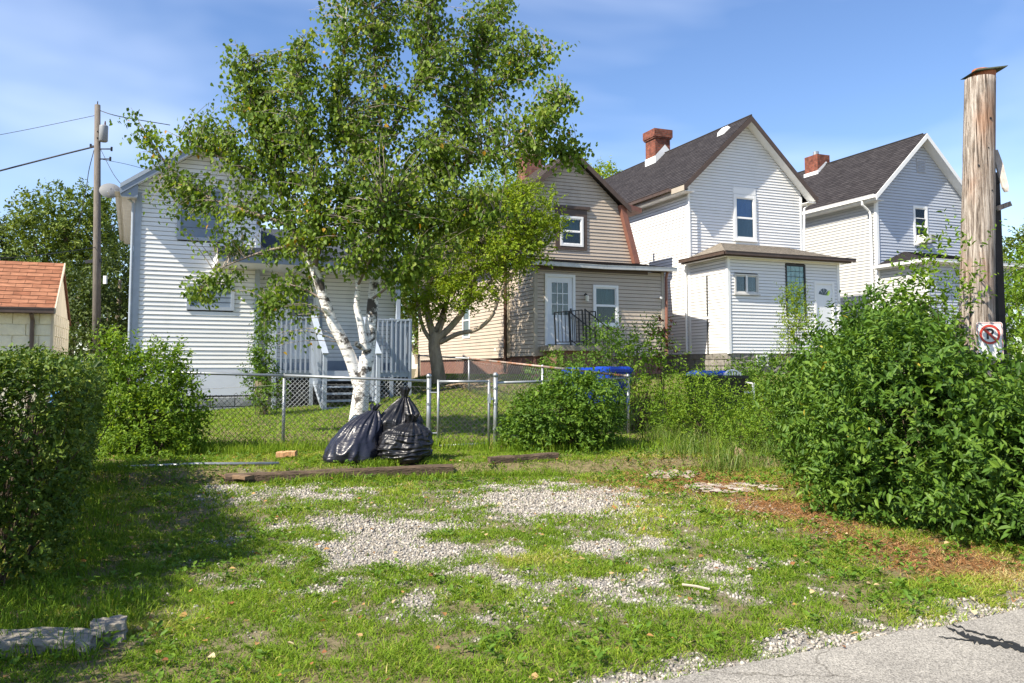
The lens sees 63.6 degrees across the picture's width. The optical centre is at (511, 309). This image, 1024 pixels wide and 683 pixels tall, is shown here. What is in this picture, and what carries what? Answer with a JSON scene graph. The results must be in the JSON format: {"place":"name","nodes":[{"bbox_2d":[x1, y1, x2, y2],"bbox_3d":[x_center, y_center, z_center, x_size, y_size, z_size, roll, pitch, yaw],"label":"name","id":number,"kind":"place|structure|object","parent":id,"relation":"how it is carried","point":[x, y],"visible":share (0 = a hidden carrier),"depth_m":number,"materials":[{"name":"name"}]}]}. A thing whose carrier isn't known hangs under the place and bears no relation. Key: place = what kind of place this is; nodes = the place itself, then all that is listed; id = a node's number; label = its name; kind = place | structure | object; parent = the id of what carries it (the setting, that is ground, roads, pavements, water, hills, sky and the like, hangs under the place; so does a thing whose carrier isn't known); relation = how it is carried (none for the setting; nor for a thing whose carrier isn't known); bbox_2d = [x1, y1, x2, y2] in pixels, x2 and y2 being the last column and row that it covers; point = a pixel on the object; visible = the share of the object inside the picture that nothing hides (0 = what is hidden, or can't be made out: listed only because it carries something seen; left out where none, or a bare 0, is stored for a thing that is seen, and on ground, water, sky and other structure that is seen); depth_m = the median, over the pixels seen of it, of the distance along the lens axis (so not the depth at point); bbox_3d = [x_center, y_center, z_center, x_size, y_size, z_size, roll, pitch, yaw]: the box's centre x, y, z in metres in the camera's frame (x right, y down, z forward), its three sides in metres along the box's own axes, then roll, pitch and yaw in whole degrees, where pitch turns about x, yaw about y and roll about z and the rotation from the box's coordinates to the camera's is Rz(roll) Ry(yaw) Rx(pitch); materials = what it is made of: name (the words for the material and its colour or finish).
{"place":"outdoors","nodes":[
{"label":"outdoors","id":0,"kind":"place"},
{"bbox_2d":[0,368,1023,682],"bbox_3d":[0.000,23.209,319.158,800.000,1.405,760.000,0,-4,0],"label":"ground","id":1,"kind":"structure","parent":0,"point":[332,640],"depth_m":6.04,"materials":[{"name":"green plant"}]},
{"bbox_2d":[0,214,56,261],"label":"background tree","id":2,"kind":"object","parent":1,"relation":"on","point":[3,244],"visible":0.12,"depth_m":44.78,"materials":[{"name":"green plant"}]},
{"bbox_2d":[0,261,70,417],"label":"garage","id":3,"kind":"structure","parent":1,"relation":"on","point":[34,306],"depth_m":20.02,"materials":[{"name":"beige paint"}]},
{"bbox_2d":[0,625,98,657],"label":"kerb stone","id":4,"kind":"object","parent":1,"relation":"on","point":[6,643],"visible":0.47,"depth_m":4.48,"materials":[{"name":"concrete"}]},
{"bbox_2d":[0,341,123,588],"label":"hedge","id":5,"kind":"object","parent":1,"relation":"on","point":[47,492],"visible":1,"depth_m":5.87,"materials":[{"name":"green plant"}]},
{"bbox_2d":[0,177,129,353],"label":"background tree","id":6,"kind":"object","parent":1,"relation":"on","point":[63,238],"visible":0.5,"depth_m":41.33,"materials":[{"name":"green plant"}]},
{"bbox_2d":[0,455,172,668],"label":"tall grass","id":7,"kind":"structure","parent":1,"relation":"on","point":[16,593],"depth_m":5.36,"materials":[{"name":"green plant"}]},
{"bbox_2d":[59,227,132,391],"bbox_3d":[-16.515,0.001,33.198,6.398,6.803,4.586,-2,-5,31],"label":"background tree","id":8,"kind":"object","parent":1,"relation":"on","point":[80,301],"visible":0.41,"depth_m":32.34,"materials":[{"name":"green plant"}]},
{"bbox_2d":[85,101,112,359],"bbox_3d":[-15.693,-1.997,31.165,0.884,12.041,0.418,0,-4,0],"label":"utility pole","id":9,"kind":"object","parent":1,"relation":"on","point":[100,132],"visible":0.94,"depth_m":31.22,"materials":[{"name":"grey wood"}]},
{"bbox_2d":[0,116,90,134],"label":"power line","id":10,"kind":"object","parent":9,"relation":"attached to","point":[46,125],"visible":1,"depth_m":30.76,"materials":[{"name":"black rubber"}]},
{"bbox_2d":[0,146,93,171],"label":"power line","id":11,"kind":"object","parent":9,"relation":"attached to","point":[46,158],"visible":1,"depth_m":30.69,"materials":[{"name":"black rubber"}]},
{"bbox_2d":[0,247,94,258],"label":"power line","id":12,"kind":"object","parent":9,"relation":"attached to","point":[46,254],"visible":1,"depth_m":28.10,"materials":[{"name":"black rubber"}]},
{"bbox_2d":[75,150,93,234],"bbox_3d":[-16.448,-4.504,31.654,1.126,3.187,0.115,-3,-5,33],"label":"power line","id":13,"kind":"object","parent":9,"relation":"attached to","point":[85,193],"visible":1,"depth_m":31.61,"materials":[{"name":"black rubber"}]},
{"bbox_2d":[100,148,119,182],"bbox_3d":[-12.792,-4.651,26.426,0.167,3.792,11.545,2,-5,-30],"label":"power line","id":14,"kind":"object","parent":9,"relation":"attached to","point":[108,164],"visible":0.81,"depth_m":29.06,"materials":[{"name":"black rubber"}]},
{"bbox_2d":[100,110,168,124],"bbox_3d":[-14.673,-7.487,32.390,0.628,0.296,2.785,-4,-6,43],"label":"power line","id":15,"kind":"object","parent":9,"relation":"attached to","point":[130,118],"visible":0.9,"depth_m":32.08,"materials":[{"name":"black rubber"}]},
{"bbox_2d":[92,615,127,643],"bbox_3d":[-2.313,1.863,4.731,0.199,0.199,0.206,2,-4,-25],"label":"kerb stone","id":16,"kind":"object","parent":1,"relation":"on","point":[109,623],"visible":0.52,"depth_m":4.68,"materials":[{"name":"concrete"}]},
{"bbox_2d":[85,323,217,458],"bbox_3d":[-5.568,1.417,12.509,2.220,2.459,1.843,0,-4,0],"label":"bush","id":17,"kind":"object","parent":1,"relation":"on","point":[142,402],"visible":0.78,"depth_m":12.38,"materials":[{"name":"green plant"}]},
{"bbox_2d":[117,462,278,466],"bbox_3d":[-4.146,2.051,10.911,2.069,0.073,0.044,1,-4,-8],"label":"loose pipe","id":18,"kind":"object","parent":1,"relation":"on","point":[233,463],"visible":0.67,"depth_m":10.93,"materials":[{"name":"metal"}]},
{"bbox_2d":[216,473,254,479],"bbox_3d":[-3.668,2.090,10.456,1.048,0.061,0.161,-3,-5,33],"label":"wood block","id":19,"kind":"object","parent":1,"relation":"on","point":[242,476],"visible":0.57,"depth_m":10.20,"materials":[{"name":"beige wood"}]},
{"bbox_2d":[114,141,401,412],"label":"blue trim house","id":20,"kind":"structure","parent":1,"relation":"on","point":[163,263],"depth_m":21.28,"materials":[{"name":"white paint"}]},
{"bbox_2d":[99,183,119,197],"bbox_3d":[-10.141,-3.017,20.644,0.429,0.400,0.559,0,-4,6],"label":"satellite dish","id":21,"kind":"object","parent":20,"relation":"attached to","point":[107,190],"visible":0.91,"depth_m":20.73,"materials":[{"name":"metal"}]},
{"bbox_2d":[177,187,223,241],"bbox_3d":[-8.058,-2.488,21.339,1.110,1.400,0.070,2,-4,-25],"label":"window","id":22,"kind":"structure","parent":20,"relation":"in","point":[199,233],"depth_m":21.29,"materials":[{"name":"blue paint"}]},
{"bbox_2d":[186,283,234,310],"bbox_3d":[-7.778,-0.334,21.317,1.160,0.680,0.070,2,-4,-25],"label":"window","id":23,"kind":"structure","parent":20,"relation":"in","point":[230,297],"depth_m":21.40,"materials":[{"name":"blue paint"}]},
{"bbox_2d":[283,285,319,369],"bbox_3d":[-5.773,0.470,22.632,0.950,2.320,0.090,2,-4,-25],"label":"door","id":24,"kind":"structure","parent":20,"relation":"in","point":[315,301],"depth_m":22.60,"materials":[{"name":"white paint"}]},
{"bbox_2d":[213,245,411,410],"bbox_3d":[-4.954,0.530,21.206,5.080,4.600,3.192,2,-4,-25],"label":"porch","id":25,"kind":"object","parent":20,"relation":"attached to","point":[399,360],"visible":0.53,"depth_m":20.96,"materials":[{"name":"white paint"}]},
{"bbox_2d":[236,297,291,415],"bbox_3d":[-5.589,1.076,18.789,1.401,2.755,1.124,-2,-5,31],"label":"porch vine","id":26,"kind":"object","parent":1,"relation":"on","point":[260,367],"visible":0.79,"depth_m":18.77,"materials":[{"name":"green plant"}]},
{"bbox_2d":[276,450,297,457],"bbox_3d":[-3.233,2.064,11.835,0.282,0.098,0.138,0,-4,0],"label":"wood block","id":27,"kind":"object","parent":1,"relation":"on","point":[286,453],"depth_m":11.78,"materials":[{"name":"beige wood"}]},
{"bbox_2d":[225,464,453,484],"bbox_3d":[-2.185,2.139,10.646,2.890,0.213,0.140,1,-4,-15],"label":"landscape timber","id":28,"kind":"object","parent":1,"relation":"on","point":[393,470],"visible":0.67,"depth_m":10.62,"materials":[{"name":"wood"}]},
{"bbox_2d":[323,403,382,464],"bbox_3d":[-2.195,1.711,11.410,0.822,0.820,0.742,0,-4,0],"label":"trash bag","id":29,"kind":"object","parent":1,"relation":"on","point":[356,438],"visible":0.82,"depth_m":11.22,"materials":[{"name":"black plastic"}]},
{"bbox_2d":[109,0,597,419],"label":"birch tree","id":30,"kind":"object","parent":1,"relation":"on","point":[392,204],"visible":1,"depth_m":13.80,"materials":[{"name":"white plant"}]},
{"bbox_2d":[115,371,629,447],"bbox_3d":[-2.034,1.715,13.559,8.701,1.468,1.214,1,-4,-11],"label":"chain link fence","id":31,"kind":"object","parent":1,"relation":"on","point":[429,403],"visible":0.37,"depth_m":13.31,"materials":[{"name":"metal"}]},
{"bbox_2d":[430,380,493,446],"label":"gate","id":32,"kind":"structure","parent":31,"relation":"attached to","point":[489,397],"depth_m":13.29,"materials":[{"name":"metal"}]},
{"bbox_2d":[377,413,433,465],"bbox_3d":[-1.473,1.772,11.344,0.789,0.690,0.726,0,-4,0],"label":"trash bag","id":33,"kind":"object","parent":1,"relation":"on","point":[410,441],"visible":0.96,"depth_m":11.08,"materials":[{"name":"black plastic"}]},
{"bbox_2d":[381,387,423,431],"bbox_3d":[-1.603,1.621,11.711,0.699,1.050,0.681,0,-4,0],"label":"trash bag","id":34,"kind":"object","parent":33,"relation":"on","point":[395,412],"visible":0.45,"depth_m":11.58,"materials":[{"name":"black plastic"}]},
{"bbox_2d":[395,245,420,377],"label":"background tree","id":35,"kind":"object","parent":1,"relation":"on","point":[415,343],"visible":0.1,"depth_m":45.46,"materials":[{"name":"green plant"}]},
{"bbox_2d":[262,456,570,483],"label":"tall grass","id":36,"kind":"structure","parent":1,"relation":"on","point":[382,462],"depth_m":10.87,"materials":[{"name":"green plant"}]},
{"bbox_2d":[111,430,734,456],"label":"tall grass","id":37,"kind":"structure","parent":1,"relation":"on","point":[245,447],"depth_m":12.88,"materials":[{"name":"green plant"}]},
{"bbox_2d":[114,468,834,537],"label":"gravel","id":38,"kind":"structure","parent":1,"relation":"on","point":[577,500],"depth_m":8.72,"materials":[{"name":"grey gravel"}]},
{"bbox_2d":[440,377,510,387],"bbox_3d":[-1.063,2.029,22.975,2.082,0.310,1.221,0,-4,0],"label":"brush pile","id":39,"kind":"object","parent":1,"relation":"on","point":[459,384],"visible":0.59,"depth_m":22.74,"materials":[{"name":"brown wood"}]},
{"bbox_2d":[395,163,574,383],"bbox_3d":[-0.925,-1.134,23.365,5.737,6.705,3.363,-2,-4,24],"label":"tree","id":40,"kind":"object","parent":1,"relation":"on","point":[436,336],"visible":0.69,"depth_m":22.87,"materials":[{"name":"green plant"}]},
{"bbox_2d":[2,373,1012,449],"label":"grass","id":41,"kind":"structure","parent":1,"relation":"on","point":[298,418],"depth_m":17.77,"materials":[{"name":"green plant"}]},
{"bbox_2d":[0,447,1023,682],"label":"clover","id":42,"kind":"object","parent":1,"relation":"on","point":[635,645],"visible":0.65,"depth_m":6.53,"materials":[{"name":"green plant"}]},
{"bbox_2d":[3,454,1020,681],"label":"fallen leaves","id":43,"kind":"object","parent":1,"relation":"on","point":[535,674],"visible":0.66,"depth_m":6.29,"materials":[{"name":"brown plant"}]},
{"bbox_2d":[418,354,626,430],"bbox_3d":[-0.107,1.775,19.855,0.578,1.600,10.806,2,-4,-27],"label":"side fence","id":44,"kind":"object","parent":1,"relation":"on","point":[542,366],"visible":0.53,"depth_m":20.48,"materials":[{"name":"metal"}]},
{"bbox_2d":[487,452,558,463],"bbox_3d":[0.166,2.101,11.561,1.068,0.174,0.131,2,-4,-23],"label":"landscape timber","id":45,"kind":"object","parent":1,"relation":"on","point":[513,458],"visible":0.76,"depth_m":11.49,"materials":[{"name":"wood"}]},
{"bbox_2d":[415,151,676,378],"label":"beige house","id":46,"kind":"structure","parent":1,"relation":"on","point":[602,271],"depth_m":25.82,"materials":[{"name":"plastic"}]},
{"bbox_2d":[462,309,470,338],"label":"window","id":47,"kind":"structure","parent":46,"relation":"in","point":[466,324],"depth_m":29.59,"materials":[{"name":"white paint"}]},
{"bbox_2d":[544,273,575,345],"bbox_3d":[1.420,-0.007,24.348,0.990,2.110,0.115,2,-4,-22],"label":"door","id":48,"kind":"structure","parent":46,"relation":"in","point":[559,290],"depth_m":24.36,"materials":[{"name":"white paint"}]},
{"bbox_2d":[560,215,583,246],"bbox_3d":[1.925,-2.563,26.932,0.840,0.990,0.147,2,-4,-22],"label":"window","id":49,"kind":"structure","parent":46,"relation":"in","point":[577,240],"depth_m":26.99,"materials":[{"name":"white paint"}]},
{"bbox_2d":[593,285,619,327],"bbox_3d":[2.824,-0.112,24.952,0.920,1.275,0.167,2,-4,-22],"label":"window","id":50,"kind":"structure","parent":46,"relation":"in","point":[605,297],"depth_m":25.01,"materials":[{"name":"white paint"}]},
{"bbox_2d":[518,345,590,401],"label":"weed clump","id":51,"kind":"object","parent":1,"relation":"on","point":[559,360],"visible":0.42,"depth_m":20.39,"materials":[{"name":"green plant"}]},
{"bbox_2d":[489,359,632,452],"bbox_3d":[0.793,1.689,13.212,2.312,1.817,1.937,0,-4,0],"label":"bush","id":52,"kind":"object","parent":1,"relation":"on","point":[581,424],"visible":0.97,"depth_m":12.87,"materials":[{"name":"green plant"}]},
{"bbox_2d":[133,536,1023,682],"bbox_3d":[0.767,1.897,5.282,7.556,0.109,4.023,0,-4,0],"label":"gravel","id":53,"kind":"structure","parent":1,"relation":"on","point":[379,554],"depth_m":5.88,"materials":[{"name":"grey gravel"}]},
{"bbox_2d":[682,583,709,589],"bbox_3d":[1.229,1.846,5.509,0.200,0.021,0.015,-3,-5,38],"label":"stick","id":54,"kind":"object","parent":53,"relation":"on","point":[697,586],"visible":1,"depth_m":5.50,"materials":[{"name":"beige wood"}]},
{"bbox_2d":[562,368,596,403],"bbox_3d":[1.662,1.772,19.424,0.810,0.830,0.810,1,-4,-15],"label":"recycling bin","id":55,"kind":"object","parent":1,"relation":"on","point":[581,373],"visible":0.12,"depth_m":19.11,"materials":[{"name":"blue plastic"}]},
{"bbox_2d":[539,309,640,382],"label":"stoop","id":56,"kind":"object","parent":1,"relation":"on","point":[570,349],"depth_m":23.40,"materials":[{"name":"metal"}]},
{"bbox_2d":[564,308,641,369],"bbox_3d":[2.195,1.106,19.766,1.885,2.346,1.748,0,-4,0],"label":"stoop shrub","id":57,"kind":"object","parent":1,"relation":"on","point":[601,359],"visible":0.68,"depth_m":19.82,"materials":[{"name":"green plant"}]},
{"bbox_2d":[587,155,622,178],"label":"background tree","id":58,"kind":"object","parent":1,"relation":"on","point":[609,170],"visible":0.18,"depth_m":48.32,"materials":[{"name":"green plant"}]},
{"bbox_2d":[591,367,633,402],"bbox_3d":[2.333,1.727,19.126,0.710,0.830,0.710,3,-5,-35],"label":"recycling bin","id":59,"kind":"object","parent":1,"relation":"on","point":[621,370],"visible":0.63,"depth_m":18.90,"materials":[{"name":"blue plastic"}]},
{"bbox_2d":[585,306,702,433],"bbox_3d":[2.318,1.188,15.427,1.743,2.538,2.627,2,-5,-28],"label":"sapling","id":60,"kind":"object","parent":1,"relation":"on","point":[642,420],"visible":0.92,"depth_m":15.24,"materials":[{"name":"green plant"}]},
{"bbox_2d":[644,316,677,415],"bbox_3d":[3.105,1.167,17.124,0.724,2.187,0.750,-2,-5,30],"label":"wilted sapling","id":61,"kind":"object","parent":1,"relation":"on","point":[663,336],"visible":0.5,"depth_m":17.16,"materials":[{"name":"green plant"}]},
{"bbox_2d":[646,469,699,477],"bbox_3d":[2.162,2.199,11.073,0.672,0.040,0.891,-2,-4,24],"label":"plastic sheet","id":62,"kind":"object","parent":1,"relation":"on","point":[683,474],"visible":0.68,"depth_m":11.03,"materials":[{"name":"white plastic"}]},
{"bbox_2d":[633,356,755,441],"bbox_3d":[3.341,1.734,14.446,2.178,1.871,2.081,2,-4,-25],"label":"weed clump","id":63,"kind":"object","parent":1,"relation":"on","point":[692,413],"visible":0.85,"depth_m":14.38,"materials":[{"name":"green plant"}]},
{"bbox_2d":[686,371,725,374],"bbox_3d":[4.584,1.760,19.324,0.760,0.680,0.760,1,-4,-10],"label":"recycling bin","id":64,"kind":"object","parent":1,"relation":"on","point":[721,372],"visible":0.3,"depth_m":19.01,"materials":[{"name":"blue plastic"}]},
{"bbox_2d":[614,389,807,474],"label":"tall grass","id":65,"kind":"structure","parent":1,"relation":"on","point":[721,454],"depth_m":12.39,"materials":[{"name":"green plant"}]},
{"bbox_2d":[684,375,748,409],"bbox_3d":[4.415,1.789,17.919,1.010,0.732,1.010,1,-4,-20],"label":"recycling bin","id":66,"kind":"object","parent":1,"relation":"on","point":[741,379],"visible":0.47,"depth_m":17.57,"materials":[{"name":"blue plastic"}]},
{"bbox_2d":[669,482,782,492],"bbox_3d":[2.563,2.117,9.895,1.204,0.045,0.826,1,-4,-12],"label":"gravel patch","id":67,"kind":"object","parent":1,"relation":"on","point":[716,489],"visible":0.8,"depth_m":9.84,"materials":[{"name":"grey gravel"}]},
{"bbox_2d":[604,114,855,373],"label":"white house","id":68,"kind":"structure","parent":1,"relation":"on","point":[718,224],"depth_m":28.12,"materials":[{"name":"plastic"}]},
{"bbox_2d":[733,194,757,242],"bbox_3d":[8.064,-3.169,28.616,1.000,1.625,0.172,2,-4,-22],"label":"window","id":69,"kind":"structure","parent":68,"relation":"in","point":[743,218],"depth_m":28.67,"materials":[{"name":"white paint"}]},
{"bbox_2d":[734,273,760,295],"bbox_3d":[7.346,-0.793,25.891,0.980,0.665,0.157,2,-4,-22],"label":"window","id":70,"kind":"structure","parent":68,"relation":"in","point":[744,284],"depth_m":25.91,"materials":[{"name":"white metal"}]},
{"bbox_2d":[756,355,768,365],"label":"basement window","id":71,"kind":"structure","parent":68,"relation":"in","point":[756,355],"depth_m":25.92,"materials":[{"name":"white paint"}]},
{"bbox_2d":[785,264,806,316],"bbox_3d":[9.135,-0.635,26.618,0.810,1.680,0.090,2,-4,-22],"label":"glass block window","id":72,"kind":"structure","parent":68,"relation":"in","point":[799,271],"depth_m":26.63,"materials":[{"name":"glass"}]},
{"bbox_2d":[814,281,835,346],"bbox_3d":[10.223,0.149,26.996,0.830,2.170,0.075,2,-4,-22],"label":"door","id":73,"kind":"structure","parent":68,"relation":"in","point":[821,288],"depth_m":27.01,"materials":[{"name":"white paint"}]},
{"bbox_2d":[724,369,754,408],"bbox_3d":[5.040,1.780,18.343,0.520,0.923,0.527,1,-4,-20],"label":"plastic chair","id":74,"kind":"object","parent":1,"relation":"on","point":[727,371],"visible":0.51,"depth_m":18.53,"materials":[{"name":"white plastic"}]},
{"bbox_2d":[734,447,745,455],"bbox_3d":[3.430,2.165,12.458,0.203,0.192,0.197,0,-4,0],"label":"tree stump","id":75,"kind":"object","parent":1,"relation":"on","point":[740,451],"visible":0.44,"depth_m":12.39,"materials":[{"name":"beige wood"}]},
{"bbox_2d":[705,366,798,452],"bbox_3d":[4.186,1.824,14.155,1.718,1.765,3.358,-1,-4,15],"label":"weed clump","id":76,"kind":"object","parent":1,"relation":"on","point":[747,431],"visible":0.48,"depth_m":13.42,"materials":[{"name":"green plant"}]},
{"bbox_2d":[716,347,792,407],"bbox_3d":[5.510,1.678,19.654,2.092,1.588,2.576,-3,-5,39],"label":"shrub","id":77,"kind":"object","parent":1,"relation":"on","point":[753,372],"visible":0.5,"depth_m":19.81,"materials":[{"name":"green plant"}]},
{"bbox_2d":[522,452,1023,607],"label":"straw litter","id":78,"kind":"object","parent":1,"relation":"on","point":[781,506],"visible":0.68,"depth_m":7.46,"materials":[{"name":"plant"}]},
{"bbox_2d":[770,279,822,376],"bbox_3d":[6.658,0.744,19.324,1.005,3.049,1.267,4,-5,-41],"label":"column shrub","id":79,"kind":"object","parent":1,"relation":"on","point":[795,313],"visible":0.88,"depth_m":19.37,"materials":[{"name":"green plant"}]},
{"bbox_2d":[746,271,1023,560],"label":"bush","id":80,"kind":"object","parent":1,"relation":"on","point":[848,377],"visible":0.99,"depth_m":7.85,"materials":[{"name":"green plant"}]},
{"bbox_2d":[798,133,1023,372],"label":"grey house","id":81,"kind":"structure","parent":1,"relation":"on","point":[869,209],"depth_m":31.97,"materials":[{"name":"plastic"}]},
{"bbox_2d":[913,205,929,245],"bbox_3d":[15.765,-3.242,31.808,0.800,1.555,0.093,2,-4,-22],"label":"window","id":82,"kind":"structure","parent":81,"relation":"in","point":[920,213],"depth_m":31.83,"materials":[{"name":"white paint"}]},
{"bbox_2d":[884,206,1006,437],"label":"tall shoots","id":83,"kind":"object","parent":1,"relation":"on","point":[943,297],"visible":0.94,"depth_m":9.03,"materials":[{"name":"green plant"}]},
{"bbox_2d":[959,65,1008,383],"bbox_3d":[5.455,-0.323,9.647,0.707,5.089,0.410,0,-4,0],"label":"wooden pole","id":84,"kind":"object","parent":1,"relation":"on","point":[982,164],"visible":0.57,"depth_m":9.59,"materials":[{"name":"brown wood"}]},
{"bbox_2d":[976,322,1003,359],"bbox_3d":[5.425,0.352,9.362,0.285,0.430,0.010,0,-4,6],"label":"no parking sign","id":85,"kind":"object","parent":84,"relation":"attached to","point":[988,333],"visible":0.85,"depth_m":9.37,"materials":[{"name":"white metal"}]},
{"bbox_2d":[945,238,1023,403],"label":"yard shrub","id":86,"kind":"object","parent":1,"relation":"on","point":[1017,296],"visible":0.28,"depth_m":12.37,"materials":[{"name":"green plant"}]},
{"bbox_2d":[995,172,1012,486],"bbox_3d":[5.954,0.330,9.926,0.190,4.026,0.130,0,-4,0],"label":"dark post","id":87,"kind":"object","parent":1,"relation":"on","point":[1000,316],"visible":0.48,"depth_m":9.97,"materials":[{"name":"black metal"}]},
{"bbox_2d":[1002,224,1023,320],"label":"background tree","id":88,"kind":"object","parent":1,"relation":"on","point":[1012,240],"visible":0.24,"depth_m":40.23,"materials":[{"name":"green plant"}]},
{"bbox_2d":[0,0,1023,368],"label":"sky","id":89,"kind":"structure","parent":0,"point":[838,79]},
{"bbox_2d":[5,446,1022,533],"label":"grass","id":90,"kind":"structure","parent":0,"point":[293,465],"depth_m":9.00,"materials":[{"name":"green plant"}]},
{"bbox_2d":[644,608,1023,682],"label":"road","id":91,"kind":"structure","parent":0,"point":[928,655],"depth_m":4.30,"materials":[{"name":"grey asphalt"}]},
{"bbox_2d":[939,636,974,641],"bbox_3d":[2.516,1.859,4.668,0.183,0.001,0.042,-2,-4,24],"label":"tar stain","id":92,"kind":"object","parent":91,"relation":"on","point":[956,638],"visible":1,"depth_m":4.67,"materials":[{"name":"grey asphalt"}]},
{"bbox_2d":[946,626,1023,651],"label":"tar stain","id":93,"kind":"object","parent":91,"relation":"on","point":[991,642],"visible":1,"depth_m":4.60,"materials":[{"name":"grey asphalt"}]},
{"bbox_2d":[952,624,1019,646],"bbox_3d":[2.715,1.864,4.732,0.072,0.001,0.444,2,-4,-25],"label":"tar stain","id":94,"kind":"object","parent":91,"relation":"on","point":[1012,642],"visible":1,"depth_m":4.70,"materials":[{"name":"black asphalt"}]}
]}

